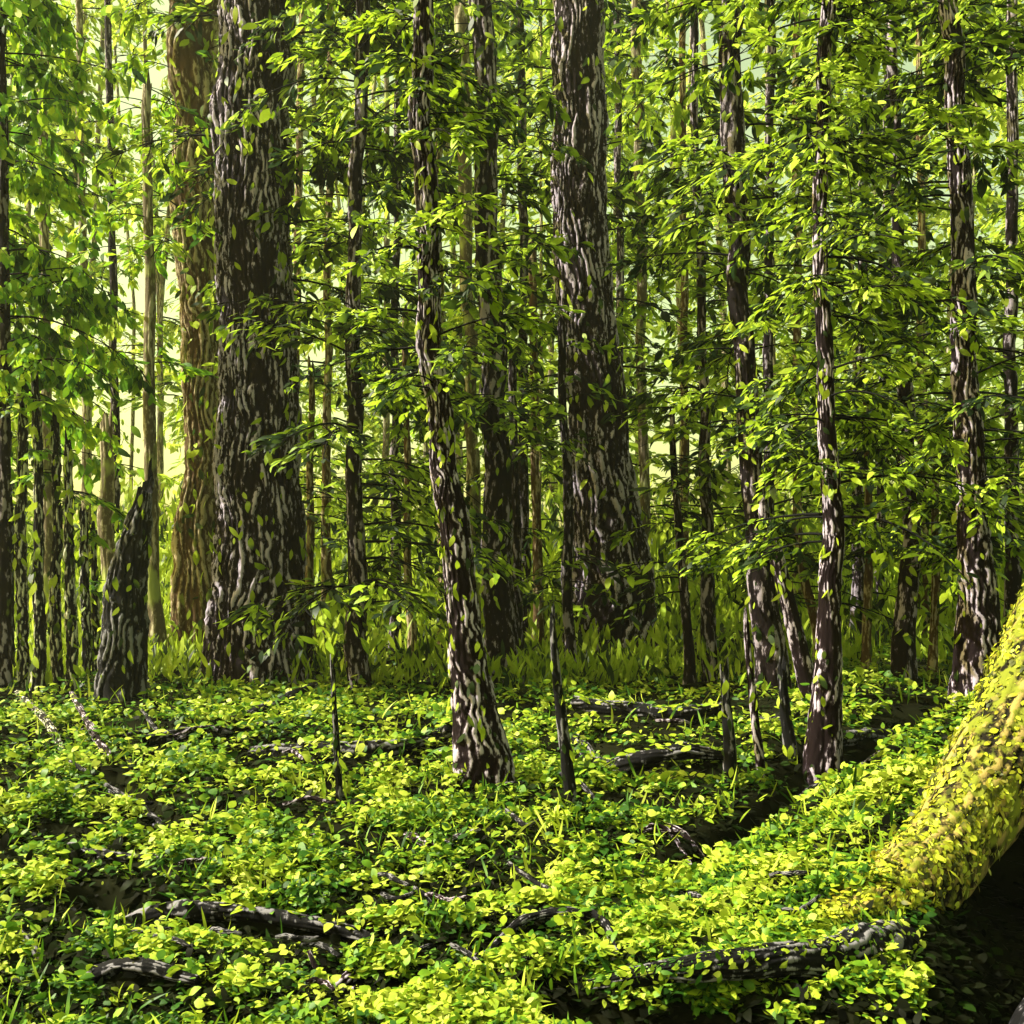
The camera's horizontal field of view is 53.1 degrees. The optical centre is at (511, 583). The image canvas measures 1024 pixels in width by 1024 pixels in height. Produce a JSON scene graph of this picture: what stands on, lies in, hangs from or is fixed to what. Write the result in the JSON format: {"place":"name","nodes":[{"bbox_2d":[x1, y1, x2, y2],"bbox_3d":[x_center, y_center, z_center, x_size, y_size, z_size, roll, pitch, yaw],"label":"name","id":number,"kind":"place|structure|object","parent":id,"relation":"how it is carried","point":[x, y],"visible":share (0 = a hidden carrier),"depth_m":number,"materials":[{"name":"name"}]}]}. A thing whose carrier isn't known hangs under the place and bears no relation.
{"place":"outdoors","nodes":[
{"label":"outdoors","id":0,"kind":"place"},
{"bbox_2d":[0,627,1023,1023],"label":"ground","id":1,"kind":"structure","parent":0,"point":[1002,865],"depth_m":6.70,"materials":[{"name":"green plant"}]},
{"bbox_2d":[0,368,32,687],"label":"broken trunk","id":2,"kind":"object","parent":1,"relation":"on","point":[22,585],"visible":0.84,"depth_m":14.98,"materials":[{"name":"beige plant"}]},
{"bbox_2d":[8,197,61,680],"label":"young tree","id":3,"kind":"object","parent":1,"relation":"on","point":[14,218],"visible":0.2,"depth_m":15.88,"materials":[{"name":"black plant"}]},
{"bbox_2d":[0,371,72,690],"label":"broken trunk","id":4,"kind":"object","parent":1,"relation":"on","point":[39,673],"visible":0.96,"depth_m":14.47,"materials":[{"name":"beige plant"}]},
{"bbox_2d":[10,412,65,689],"bbox_3d":[-6.985,-0.315,15.071,1.084,4.429,0.805,0,0,44],"label":"broken trunk","id":5,"kind":"object","parent":1,"relation":"on","point":[54,443],"visible":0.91,"depth_m":14.98,"materials":[{"name":"beige plant"}]},
{"bbox_2d":[5,0,97,551],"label":"background tree","id":6,"kind":"object","parent":1,"relation":"on","point":[21,229],"visible":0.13,"depth_m":22.49,"materials":[{"name":"green plant"}]},
{"bbox_2d":[7,26,100,543],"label":"distant tree","id":7,"kind":"object","parent":1,"relation":"on","point":[13,95],"visible":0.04,"depth_m":40.83,"materials":[{"name":"green plant"}]},
{"bbox_2d":[5,25,133,646],"bbox_3d":[-8.838,-5.904,19.664,3.819,15.639,3.233,0,0,0],"label":"broadleaf tree","id":8,"kind":"object","parent":1,"relation":"on","point":[93,465],"visible":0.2,"depth_m":19.49,"materials":[{"name":"green plant"}]},
{"bbox_2d":[19,428,126,691],"bbox_3d":[-6.184,-0.184,14.437,0.851,4.090,1.586,0,0,37],"label":"broken trunk","id":9,"kind":"object","parent":1,"relation":"on","point":[71,619],"visible":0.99,"depth_m":14.48,"materials":[{"name":"beige plant"}]},
{"bbox_2d":[6,0,145,553],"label":"distant tree","id":10,"kind":"object","parent":1,"relation":"on","point":[90,59],"visible":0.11,"depth_m":37.95,"materials":[{"name":"green plant"}]},
{"bbox_2d":[0,0,158,688],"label":"broadleaf tree","id":11,"kind":"object","parent":1,"relation":"on","point":[43,183],"visible":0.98,"depth_m":14.94,"materials":[{"name":"green plant"}]},
{"bbox_2d":[13,0,166,551],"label":"broadleaf tree","id":12,"kind":"object","parent":1,"relation":"on","point":[123,167],"visible":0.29,"depth_m":24.94,"materials":[{"name":"green plant"}]},
{"bbox_2d":[11,0,168,525],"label":"distant tree","id":13,"kind":"object","parent":1,"relation":"on","point":[72,222],"visible":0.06,"depth_m":44.90,"materials":[{"name":"green plant"}]},
{"bbox_2d":[75,521,105,676],"bbox_3d":[-6.323,0.445,15.655,0.950,2.836,0.539,0,0,30],"label":"broken trunk","id":14,"kind":"object","parent":1,"relation":"on","point":[95,589],"visible":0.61,"depth_m":15.85,"materials":[{"name":"beige plant"}]},
{"bbox_2d":[75,507,109,689],"bbox_3d":[-6.248,0.381,15.058,0.487,2.989,0.912,0,0,-41],"label":"broken trunk","id":15,"kind":"object","parent":1,"relation":"on","point":[87,657],"visible":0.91,"depth_m":14.73,"materials":[{"name":"beige plant"}]},
{"bbox_2d":[97,404,115,604],"bbox_3d":[-7.230,-0.734,18.479,0.458,5.075,0.461,0,0,-40],"label":"tree snag","id":16,"kind":"object","parent":1,"relation":"on","point":[104,517],"visible":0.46,"depth_m":18.40,"materials":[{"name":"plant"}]},
{"bbox_2d":[0,921,219,985],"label":"tree root","id":17,"kind":"object","parent":1,"relation":"on","point":[149,965],"visible":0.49,"depth_m":4.19,"materials":[{"name":"black plant"}]},
{"bbox_2d":[59,10,171,475],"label":"distant tree","id":18,"kind":"object","parent":1,"relation":"on","point":[126,94],"visible":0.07,"depth_m":51.89,"materials":[{"name":"green plant"}]},
{"bbox_2d":[65,842,169,862],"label":"fallen branch","id":19,"kind":"object","parent":1,"relation":"on","point":[105,853],"visible":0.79,"depth_m":5.98,"materials":[{"name":"black wood"}]},
{"bbox_2d":[57,0,181,547],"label":"background tree","id":20,"kind":"object","parent":1,"relation":"on","point":[111,238],"visible":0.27,"depth_m":27.93,"materials":[{"name":"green plant"}]},
{"bbox_2d":[63,0,181,449],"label":"distant tree","id":21,"kind":"object","parent":1,"relation":"on","point":[175,389],"visible":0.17,"depth_m":37.46,"materials":[{"name":"green plant"}]},
{"bbox_2d":[93,458,153,700],"bbox_3d":[-5.192,0.110,13.579,0.915,3.591,0.931,0,0,0],"label":"tree stump","id":22,"kind":"object","parent":1,"relation":"on","point":[122,657],"visible":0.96,"depth_m":13.39,"materials":[{"name":"brown wood"}]},
{"bbox_2d":[75,2,180,506],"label":"distant tree","id":23,"kind":"object","parent":1,"relation":"on","point":[137,50],"visible":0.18,"depth_m":58.60,"materials":[{"name":"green plant"}]},
{"bbox_2d":[83,0,183,515],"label":"distant tree","id":24,"kind":"object","parent":1,"relation":"on","point":[160,415],"visible":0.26,"depth_m":36.88,"materials":[{"name":"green plant"}]},
{"bbox_2d":[65,68,218,648],"bbox_3d":[-6.324,-3.619,17.891,2.863,10.815,2.898,0,0,34],"label":"young tree","id":25,"kind":"object","parent":1,"relation":"on","point":[154,601],"visible":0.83,"depth_m":17.92,"materials":[{"name":"green plant"}]},
{"bbox_2d":[79,0,219,651],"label":"redwood tree","id":26,"kind":"object","parent":1,"relation":"on","point":[190,81],"visible":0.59,"depth_m":20.18,"materials":[{"name":"brown plant"}]},
{"bbox_2d":[142,49,218,524],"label":"distant tree","id":27,"kind":"object","parent":1,"relation":"on","point":[174,446],"visible":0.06,"depth_m":54.49,"materials":[{"name":"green plant"}]},
{"bbox_2d":[131,717,283,746],"bbox_3d":[-3.043,1.476,10.334,1.628,0.242,0.434,0,0,-39],"label":"fallen log","id":28,"kind":"object","parent":1,"relation":"on","point":[162,736],"visible":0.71,"depth_m":10.29,"materials":[{"name":"black plant"}]},
{"bbox_2d":[73,864,385,943],"bbox_3d":[-1.512,1.679,5.096,1.971,0.304,0.324,0,0,23],"label":"fallen branch","id":29,"kind":"object","parent":1,"relation":"on","point":[250,912],"visible":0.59,"depth_m":5.00,"materials":[{"name":"brown wood"}]},
{"bbox_2d":[76,0,416,688],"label":"redwood tree","id":30,"kind":"object","parent":1,"relation":"on","point":[259,552],"visible":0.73,"depth_m":15.68,"materials":[{"name":"brown plant"}]},
{"bbox_2d":[181,0,408,636],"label":"background tree","id":31,"kind":"object","parent":1,"relation":"on","point":[326,564],"visible":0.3,"depth_m":21.92,"materials":[{"name":"green plant"}]},
{"bbox_2d":[290,8,376,510],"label":"background tree","id":32,"kind":"object","parent":1,"relation":"on","point":[303,177],"visible":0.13,"depth_m":29.94,"materials":[{"name":"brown plant"}]},
{"bbox_2d":[289,1,383,511],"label":"distant tree","id":33,"kind":"object","parent":1,"relation":"on","point":[308,167],"visible":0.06,"depth_m":57.61,"materials":[{"name":"green plant"}]},
{"bbox_2d":[327,654,346,799],"bbox_3d":[-1.296,1.235,7.565,0.126,1.434,0.133,0,0,-26],"label":"sapling stem","id":34,"kind":"object","parent":1,"relation":"on","point":[339,765],"visible":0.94,"depth_m":7.57,"materials":[{"name":"black plant"}]},
{"bbox_2d":[290,4,402,521],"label":"distant tree","id":35,"kind":"object","parent":1,"relation":"on","point":[316,459],"visible":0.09,"depth_m":55.15,"materials":[{"name":"green plant"}]},
{"bbox_2d":[246,718,451,758],"bbox_3d":[-1.488,1.500,9.749,2.046,0.410,0.567,0,0,-11],"label":"fallen log","id":36,"kind":"object","parent":1,"relation":"on","point":[443,728],"visible":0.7,"depth_m":9.67,"materials":[{"name":"black plant"}]},
{"bbox_2d":[300,354,398,655],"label":"young tree","id":37,"kind":"object","parent":1,"relation":"on","point":[311,518],"visible":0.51,"depth_m":17.94,"materials":[{"name":"green plant"}]},
{"bbox_2d":[290,0,415,521],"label":"distant tree","id":38,"kind":"object","parent":1,"relation":"on","point":[377,428],"visible":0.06,"depth_m":48.71,"materials":[{"name":"green plant"}]},
{"bbox_2d":[196,0,526,693],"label":"pine tree","id":39,"kind":"object","parent":1,"relation":"on","point":[355,602],"visible":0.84,"depth_m":14.93,"materials":[{"name":"green plant"}]},
{"bbox_2d":[301,4,454,511],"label":"distant tree","id":40,"kind":"object","parent":1,"relation":"on","point":[386,426],"visible":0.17,"depth_m":45.02,"materials":[{"name":"green plant"}]},
{"bbox_2d":[296,0,504,648],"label":"background tree","id":41,"kind":"object","parent":1,"relation":"on","point":[395,454],"visible":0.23,"depth_m":22.90,"materials":[{"name":"green plant"}]},
{"bbox_2d":[328,305,480,671],"bbox_3d":[-1.923,-1.565,19.082,2.830,7.198,2.443,0,0,0],"label":"young tree","id":42,"kind":"object","parent":1,"relation":"on","point":[374,532],"visible":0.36,"depth_m":18.96,"materials":[{"name":"green plant"}]},
{"bbox_2d":[280,0,554,792],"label":"pine tree","id":43,"kind":"object","parent":1,"relation":"on","point":[480,746],"visible":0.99,"depth_m":8.06,"materials":[{"name":"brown plant"}]},
{"bbox_2d":[342,1,529,644],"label":"background tree","id":44,"kind":"object","parent":1,"relation":"on","point":[413,281],"visible":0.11,"depth_m":23.92,"materials":[{"name":"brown plant"}]},
{"bbox_2d":[342,46,561,608],"bbox_3d":[-1.814,-10.809,34.235,9.126,26.286,7.438,0,0,-28],"label":"distant tree","id":45,"kind":"object","parent":1,"relation":"on","point":[507,153],"visible":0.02,"depth_m":33.78,"materials":[{"name":"green plant"}]},
{"bbox_2d":[372,0,543,519],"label":"distant tree","id":46,"kind":"object","parent":1,"relation":"on","point":[454,286],"visible":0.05,"depth_m":46.43,"materials":[{"name":"green plant"}]},
{"bbox_2d":[361,0,569,634],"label":"young tree","id":47,"kind":"object","parent":1,"relation":"on","point":[467,432],"visible":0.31,"depth_m":20.89,"materials":[{"name":"green plant"}]},
{"bbox_2d":[408,0,557,637],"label":"background tree","id":48,"kind":"object","parent":1,"relation":"on","point":[523,468],"visible":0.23,"depth_m":22.90,"materials":[{"name":"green plant"}]},
{"bbox_2d":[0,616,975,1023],"bbox_3d":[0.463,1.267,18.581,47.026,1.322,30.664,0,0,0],"label":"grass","id":49,"kind":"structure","parent":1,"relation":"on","point":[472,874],"depth_m":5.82,"materials":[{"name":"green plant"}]},
{"bbox_2d":[0,621,976,1023],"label":"ground cover","id":50,"kind":"object","parent":1,"relation":"on","point":[446,999],"visible":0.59,"depth_m":5.61,"materials":[{"name":"green plant"}]},
{"bbox_2d":[385,0,595,689],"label":"pine tree","id":51,"kind":"object","parent":1,"relation":"on","point":[500,607],"visible":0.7,"depth_m":16.67,"materials":[{"name":"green plant"}]},
{"bbox_2d":[449,0,562,506],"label":"distant tree","id":52,"kind":"object","parent":1,"relation":"on","point":[530,128],"visible":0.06,"depth_m":46.43,"materials":[{"name":"green plant"}]},
{"bbox_2d":[12,469,1023,689],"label":"undergrowth","id":53,"kind":"object","parent":1,"relation":"on","point":[619,663],"visible":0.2,"depth_m":19.69,"materials":[{"name":"green plant"}]},
{"bbox_2d":[440,358,597,648],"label":"young tree","id":54,"kind":"object","parent":1,"relation":"on","point":[516,503],"visible":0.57,"depth_m":17.92,"materials":[{"name":"green plant"}]},
{"bbox_2d":[480,223,600,654],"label":"young tree","id":55,"kind":"object","parent":1,"relation":"on","point":[539,608],"visible":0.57,"depth_m":19.93,"materials":[{"name":"green plant"}]},
{"bbox_2d":[410,0,680,592],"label":"distant tree","id":56,"kind":"object","parent":1,"relation":"on","point":[541,42],"visible":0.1,"depth_m":32.70,"materials":[{"name":"green plant"}]},
{"bbox_2d":[481,907,625,957],"bbox_3d":[0.194,1.596,4.624,0.690,0.149,0.509,0,0,0],"label":"fallen branch","id":57,"kind":"object","parent":1,"relation":"on","point":[550,913],"visible":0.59,"depth_m":4.76,"materials":[{"name":"brown wood"}]},
{"bbox_2d":[543,602,577,801],"bbox_3d":[0.348,1.030,7.443,0.268,1.795,0.118,0,0,0],"label":"sapling stem","id":58,"kind":"object","parent":1,"relation":"on","point":[567,756],"visible":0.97,"depth_m":7.42,"materials":[{"name":"black plant"}]},
{"bbox_2d":[504,316,644,662],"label":"young tree","id":59,"kind":"object","parent":1,"relation":"on","point":[565,555],"visible":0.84,"depth_m":17.42,"materials":[{"name":"green plant"}]},
{"bbox_2d":[498,46,658,553],"bbox_3d":[1.597,-11.570,37.753,7.693,30.272,8.308,0,0,27],"label":"distant tree","id":60,"kind":"object","parent":1,"relation":"on","point":[528,70],"visible":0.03,"depth_m":37.90,"materials":[{"name":"green plant"}]},
{"bbox_2d":[438,0,736,671],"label":"redwood tree","id":61,"kind":"object","parent":1,"relation":"on","point":[605,507],"visible":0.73,"depth_m":19.67,"materials":[{"name":"brown plant"}]},
{"bbox_2d":[504,0,697,550],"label":"distant tree","id":62,"kind":"object","parent":1,"relation":"on","point":[628,151],"visible":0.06,"depth_m":38.72,"materials":[{"name":"green plant"}]},
{"bbox_2d":[528,0,689,382],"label":"background tree","id":63,"kind":"object","parent":1,"relation":"on","point":[618,246],"visible":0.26,"depth_m":29.97,"materials":[{"name":"green plant"}]},
{"bbox_2d":[544,0,686,519],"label":"distant tree","id":64,"kind":"object","parent":1,"relation":"on","point":[611,113],"visible":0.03,"depth_m":54.67,"materials":[{"name":"green plant"}]},
{"bbox_2d":[524,0,742,592],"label":"young tree","id":65,"kind":"object","parent":1,"relation":"on","point":[678,113],"visible":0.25,"depth_m":21.92,"materials":[{"name":"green plant"}]},
{"bbox_2d":[570,691,721,722],"bbox_3d":[1.606,1.456,12.135,1.910,0.340,0.551,0,0,14],"label":"fallen log","id":66,"kind":"object","parent":1,"relation":"on","point":[647,710],"visible":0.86,"depth_m":12.05,"materials":[{"name":"black wood"}]},
{"bbox_2d":[571,730,722,774],"bbox_3d":[1.100,1.568,9.351,1.672,0.360,0.742,0,0,36],"label":"fallen log","id":67,"kind":"object","parent":1,"relation":"on","point":[679,750],"visible":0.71,"depth_m":9.05,"materials":[{"name":"brown wood"}]},
{"bbox_2d":[583,404,744,684],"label":"young tree","id":68,"kind":"object","parent":1,"relation":"on","point":[689,673],"visible":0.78,"depth_m":15.93,"materials":[{"name":"green plant"}]},
{"bbox_2d":[604,0,735,427],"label":"distant tree","id":69,"kind":"object","parent":1,"relation":"on","point":[673,133],"visible":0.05,"depth_m":47.56,"materials":[{"name":"green plant"}]},
{"bbox_2d":[616,2,729,607],"bbox_3d":[3.747,-7.215,23.266,2.986,17.936,3.184,0,0,0],"label":"background tree","id":70,"kind":"object","parent":1,"relation":"on","point":[686,293],"visible":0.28,"depth_m":22.95,"materials":[{"name":"green plant"}]},
{"bbox_2d":[608,0,786,493],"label":"distant tree","id":71,"kind":"object","parent":1,"relation":"on","point":[688,79],"visible":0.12,"depth_m":42.14,"materials":[{"name":"green plant"}]},
{"bbox_2d":[600,9,818,681],"bbox_3d":[3.145,-4.748,16.379,3.461,13.313,2.959,0,0,-35],"label":"pine tree","id":72,"kind":"object","parent":1,"relation":"on","point":[707,616],"visible":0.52,"depth_m":16.14,"materials":[{"name":"green plant"}]},
{"bbox_2d":[653,0,792,528],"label":"distant tree","id":73,"kind":"object","parent":1,"relation":"on","point":[702,16],"visible":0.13,"depth_m":60.65,"materials":[{"name":"green plant"}]},
{"bbox_2d":[715,657,738,786],"bbox_3d":[1.671,1.243,7.932,0.164,1.356,0.156,0,0,26],"label":"sapling stem","id":74,"kind":"object","parent":1,"relation":"on","point":[729,753],"visible":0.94,"depth_m":7.91,"materials":[{"name":"black plant"}]},
{"bbox_2d":[663,1,810,528],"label":"distant tree","id":75,"kind":"object","parent":1,"relation":"on","point":[708,262],"visible":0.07,"depth_m":47.91,"materials":[{"name":"green plant"}]},
{"bbox_2d":[597,0,892,692],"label":"pine tree","id":76,"kind":"object","parent":1,"relation":"on","point":[731,156],"visible":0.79,"depth_m":13.71,"materials":[{"name":"green plant"}]},
{"bbox_2d":[740,607,767,781],"bbox_3d":[1.968,1.110,8.306,0.223,1.849,0.151,0,0,0],"label":"sapling stem","id":77,"kind":"object","parent":1,"relation":"on","point":[757,735],"visible":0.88,"depth_m":8.31,"materials":[{"name":"grey plant"}]},
{"bbox_2d":[640,0,875,561],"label":"background tree","id":78,"kind":"object","parent":1,"relation":"on","point":[767,357],"visible":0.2,"depth_m":19.00,"materials":[{"name":"green plant"}]},
{"bbox_2d":[664,0,875,584],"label":"distant tree","id":79,"kind":"object","parent":1,"relation":"on","point":[760,103],"visible":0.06,"depth_m":35.23,"materials":[{"name":"green plant"}]},
{"bbox_2d":[758,493,813,702],"bbox_3d":[3.392,0.349,12.453,0.787,2.898,0.264,0,0,-6],"label":"leaning stem","id":80,"kind":"object","parent":1,"relation":"on","point":[801,658],"visible":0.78,"depth_m":12.40,"materials":[{"name":"brown plant"}]},
{"bbox_2d":[688,5,887,607],"bbox_3d":[6.088,-7.220,22.867,4.877,17.926,4.397,0,0,0],"label":"background tree","id":81,"kind":"object","parent":1,"relation":"on","point":[794,360],"visible":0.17,"depth_m":22.93,"materials":[{"name":"green plant"}]},
{"bbox_2d":[776,655,800,764],"bbox_3d":[2.606,1.339,9.621,0.254,1.325,0.166,0,0,0],"label":"sapling stem","id":82,"kind":"object","parent":1,"relation":"on","point":[789,747],"visible":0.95,"depth_m":9.60,"materials":[{"name":"black plant"}]},
{"bbox_2d":[582,583,1023,1023],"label":"giant tree","id":83,"kind":"object","parent":1,"relation":"on","point":[953,842],"visible":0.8,"depth_m":5.00,"materials":[{"name":"green plant"}]},
{"bbox_2d":[721,532,932,664],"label":"young tree","id":84,"kind":"object","parent":1,"relation":"on","point":[806,574],"visible":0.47,"depth_m":15.93,"materials":[{"name":"green plant"}]},
{"bbox_2d":[668,0,1023,785],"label":"pine tree","id":85,"kind":"object","parent":1,"relation":"on","point":[828,470],"visible":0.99,"depth_m":9.39,"materials":[{"name":"green plant"}]},
{"bbox_2d":[750,1,951,530],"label":"distant tree","id":86,"kind":"object","parent":1,"relation":"on","point":[785,38],"visible":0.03,"depth_m":37.39,"materials":[{"name":"green plant"}]},
{"bbox_2d":[788,401,951,673],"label":"young tree","id":87,"kind":"object","parent":1,"relation":"on","point":[868,592],"visible":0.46,"depth_m":15.94,"materials":[{"name":"green plant"}]},
{"bbox_2d":[760,0,990,645],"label":"background tree","id":88,"kind":"object","parent":1,"relation":"on","point":[857,587],"visible":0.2,"depth_m":17.95,"materials":[{"name":"green plant"}]},
{"bbox_2d":[776,0,992,529],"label":"distant tree","id":89,"kind":"object","parent":1,"relation":"on","point":[936,241],"visible":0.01,"depth_m":38.58,"materials":[{"name":"green plant"}]},
{"bbox_2d":[782,1,1023,681],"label":"pine tree","id":90,"kind":"object","parent":1,"relation":"on","point":[903,652],"visible":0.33,"depth_m":14.94,"materials":[{"name":"green plant"}]},
{"bbox_2d":[801,0,1004,641],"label":"background tree","id":91,"kind":"object","parent":1,"relation":"on","point":[842,117],"visible":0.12,"depth_m":24.92,"materials":[{"name":"green plant"}]},
{"bbox_2d":[807,0,1023,704],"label":"pine tree","id":92,"kind":"object","parent":1,"relation":"on","point":[977,630],"visible":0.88,"depth_m":12.39,"materials":[{"name":"green plant"}]},
{"bbox_2d":[834,2,1023,637],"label":"background tree","id":93,"kind":"object","parent":1,"relation":"on","point":[927,236],"visible":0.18,"depth_m":21.93,"materials":[{"name":"green plant"}]},
{"bbox_2d":[844,420,1014,677],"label":"young tree","id":94,"kind":"object","parent":1,"relation":"on","point":[935,612],"visible":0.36,"depth_m":15.94,"materials":[{"name":"green plant"}]},
{"bbox_2d":[884,0,1023,627],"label":"background tree","id":95,"kind":"object","parent":1,"relation":"on","point":[1013,81],"visible":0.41,"depth_m":16.93,"materials":[{"name":"green plant"}]},
{"bbox_2d":[890,0,1023,519],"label":"distant tree","id":96,"kind":"object","parent":1,"relation":"on","point":[1021,129],"visible":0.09,"depth_m":41.10,"materials":[{"name":"green plant"}]},
{"bbox_2d":[908,3,1023,486],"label":"distant tree","id":97,"kind":"object","parent":1,"relation":"on","point":[943,213],"visible":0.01,"depth_m":59.74,"materials":[{"name":"green plant"}]},
{"bbox_2d":[927,0,1023,499],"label":"distant tree","id":98,"kind":"object","parent":1,"relation":"on","point":[1002,233],"visible":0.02,"depth_m":49.80,"materials":[{"name":"green plant"}]},
{"bbox_2d":[927,0,1023,505],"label":"background tree","id":99,"kind":"object","parent":1,"relation":"on","point":[993,332],"visible":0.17,"depth_m":21.56,"materials":[{"name":"green plant"}]},
{"bbox_2d":[943,1,1023,543],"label":"distant tree","id":100,"kind":"object","parent":1,"relation":"on","point":[996,235],"visible":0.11,"depth_m":33.58,"materials":[{"name":"green plant"}]},
{"bbox_2d":[6,0,1023,538],"label":"sky","id":101,"kind":"structure","parent":0,"point":[156,76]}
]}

